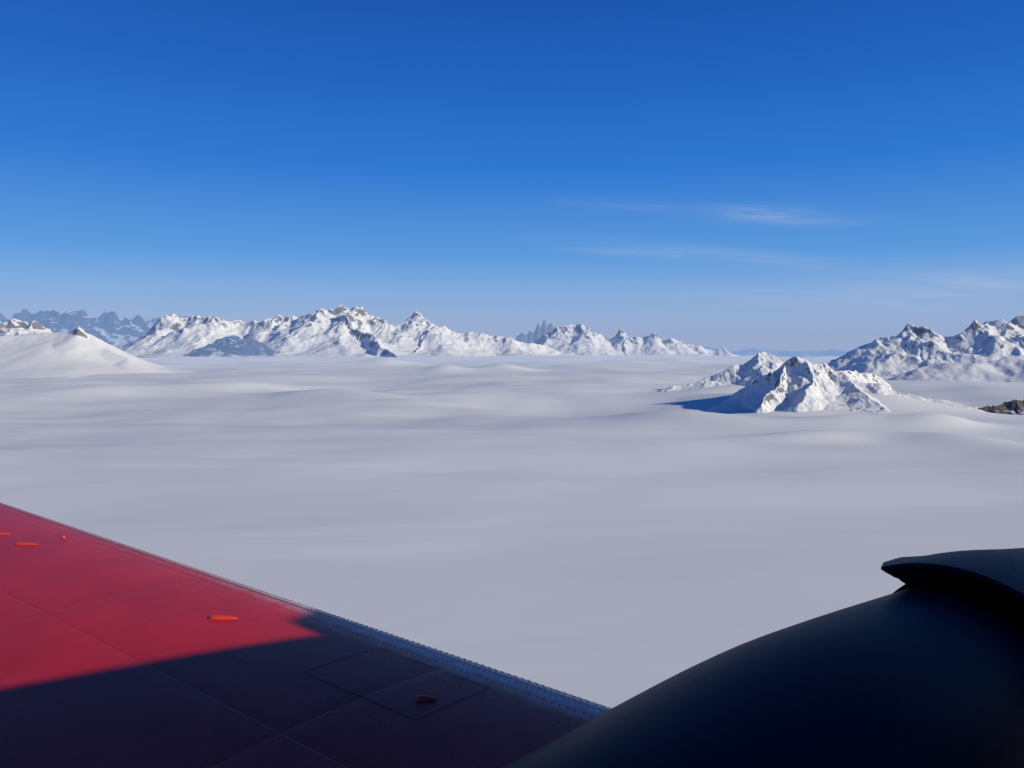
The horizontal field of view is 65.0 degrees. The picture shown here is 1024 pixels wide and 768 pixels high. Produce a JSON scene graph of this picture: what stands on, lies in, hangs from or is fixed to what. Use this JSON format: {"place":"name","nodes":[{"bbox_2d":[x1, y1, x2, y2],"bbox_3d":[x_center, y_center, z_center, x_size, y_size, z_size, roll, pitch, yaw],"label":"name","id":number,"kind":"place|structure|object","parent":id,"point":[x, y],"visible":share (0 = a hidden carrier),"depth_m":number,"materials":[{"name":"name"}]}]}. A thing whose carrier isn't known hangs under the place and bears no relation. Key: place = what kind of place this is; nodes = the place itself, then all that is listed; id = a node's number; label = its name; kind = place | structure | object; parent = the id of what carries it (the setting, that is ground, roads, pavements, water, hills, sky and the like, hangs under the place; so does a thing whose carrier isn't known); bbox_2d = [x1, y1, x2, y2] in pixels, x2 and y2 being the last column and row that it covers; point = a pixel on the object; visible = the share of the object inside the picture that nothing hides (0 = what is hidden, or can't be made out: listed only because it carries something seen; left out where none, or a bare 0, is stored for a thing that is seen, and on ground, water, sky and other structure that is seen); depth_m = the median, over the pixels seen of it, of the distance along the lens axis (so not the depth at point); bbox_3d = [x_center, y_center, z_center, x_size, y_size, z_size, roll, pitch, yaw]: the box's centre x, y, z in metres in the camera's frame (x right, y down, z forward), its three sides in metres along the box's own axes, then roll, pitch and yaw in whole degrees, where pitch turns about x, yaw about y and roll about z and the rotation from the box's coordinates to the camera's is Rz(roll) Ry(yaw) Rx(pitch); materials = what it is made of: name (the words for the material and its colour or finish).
{"place":"outdoors","nodes":[
{"label":"outdoors","id":0,"kind":"place"},
{"bbox_2d":[0,318,52,335],"bbox_3d":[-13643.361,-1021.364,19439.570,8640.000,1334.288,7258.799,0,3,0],"label":"rocky mountain","id":1,"kind":"structure","parent":0,"point":[13,326],"depth_m":19811.93,"materials":[{"name":"white snow"}]},
{"bbox_2d":[0,308,188,346],"bbox_3d":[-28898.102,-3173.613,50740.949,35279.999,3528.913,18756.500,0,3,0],"label":"distant mountain range","id":2,"kind":"structure","parent":0,"point":[112,328],"depth_m":51050.54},
{"bbox_2d":[0,326,193,378],"bbox_3d":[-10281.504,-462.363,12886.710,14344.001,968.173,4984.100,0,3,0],"label":"snow hill","id":3,"kind":"structure","parent":0,"point":[78,352],"depth_m":13800.57,"materials":[{"name":"white snow"}]},
{"bbox_2d":[185,335,280,356],"bbox_3d":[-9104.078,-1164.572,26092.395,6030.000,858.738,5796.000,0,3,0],"label":"rocky foothill","id":4,"kind":"structure","parent":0,"point":[233,346],"depth_m":25924.59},
{"bbox_2d":[115,305,567,357],"bbox_3d":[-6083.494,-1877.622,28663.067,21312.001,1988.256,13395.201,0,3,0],"label":"snowy mountain range","id":5,"kind":"structure","parent":0,"point":[342,330],"depth_m":28706.88,"materials":[{"name":"white snow"}]},
{"bbox_2d":[0,351,1023,707],"bbox_3d":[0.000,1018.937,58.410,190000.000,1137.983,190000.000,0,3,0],"label":"snow field","id":6,"kind":"structure","parent":0,"point":[610,531],"depth_m":3171.98,"materials":[{"name":"white snow"}]},
{"bbox_2d":[0,503,1023,767],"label":"airplane","id":7,"kind":"object","parent":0,"point":[116,655],"visible":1,"depth_m":4.25,"materials":[{"name":"red paint"}]},
{"bbox_2d":[0,0,1023,350],"label":"sky","id":8,"kind":"structure","parent":0,"point":[733,175],"materials":[{"name":"blue"}]},
{"bbox_2d":[516,319,553,342],"bbox_3d":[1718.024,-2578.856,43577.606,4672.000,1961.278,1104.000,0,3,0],"label":"granite spires","id":9,"kind":"object","parent":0,"point":[531,336],"visible":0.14,"depth_m":43825.65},
{"bbox_2d":[535,324,788,356],"bbox_3d":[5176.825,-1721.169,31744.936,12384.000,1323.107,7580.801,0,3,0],"label":"snowy mountain range","id":10,"kind":"structure","parent":0,"point":[577,339],"depth_m":31285.59,"materials":[{"name":"white snow"}]},
{"bbox_2d":[656,352,782,391],"bbox_3d":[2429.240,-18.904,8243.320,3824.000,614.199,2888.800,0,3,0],"label":"rocky mountain","id":11,"kind":"structure","parent":0,"point":[760,364],"depth_m":8489.09,"materials":[{"name":"white snow"}]},
{"bbox_2d":[703,346,850,356],"bbox_3d":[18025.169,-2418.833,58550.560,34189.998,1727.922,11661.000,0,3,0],"label":"distant mountain range","id":12,"kind":"structure","parent":0,"point":[806,353],"depth_m":59647.98,"materials":[{"name":"white snow"}]},
{"bbox_2d":[706,356,984,413],"bbox_3d":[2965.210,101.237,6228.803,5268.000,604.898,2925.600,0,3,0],"label":"rocky mountain","id":13,"kind":"structure","parent":0,"point":[795,384],"depth_m":6716.43,"materials":[{"name":"white snow"}]},
{"bbox_2d":[826,319,1023,376],"bbox_3d":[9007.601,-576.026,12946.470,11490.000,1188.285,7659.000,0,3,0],"label":"snowy mountain","id":14,"kind":"structure","parent":0,"point":[909,347],"depth_m":13074.13,"materials":[{"name":"white snow"}]},
{"bbox_2d":[887,356,1023,382],"bbox_3d":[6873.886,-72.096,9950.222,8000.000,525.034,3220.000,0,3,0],"label":"snow hill","id":15,"kind":"structure","parent":0,"point":[1009,369],"depth_m":10557.11,"materials":[{"name":"white snow"}]},
{"bbox_2d":[978,399,1023,414],"bbox_3d":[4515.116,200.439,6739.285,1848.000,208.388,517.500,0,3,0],"label":"rock ridge","id":16,"kind":"object","parent":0,"point":[1014,407],"visible":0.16,"depth_m":6806.03,"materials":[{"name":"grey stone"}]},
{"bbox_2d":[1010,315,1023,328],"bbox_3d":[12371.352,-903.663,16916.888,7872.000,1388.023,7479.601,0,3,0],"label":"snowy mountain","id":17,"kind":"structure","parent":0,"point":[1018,320],"depth_m":17381.21,"materials":[{"name":"white snow"}]}
]}

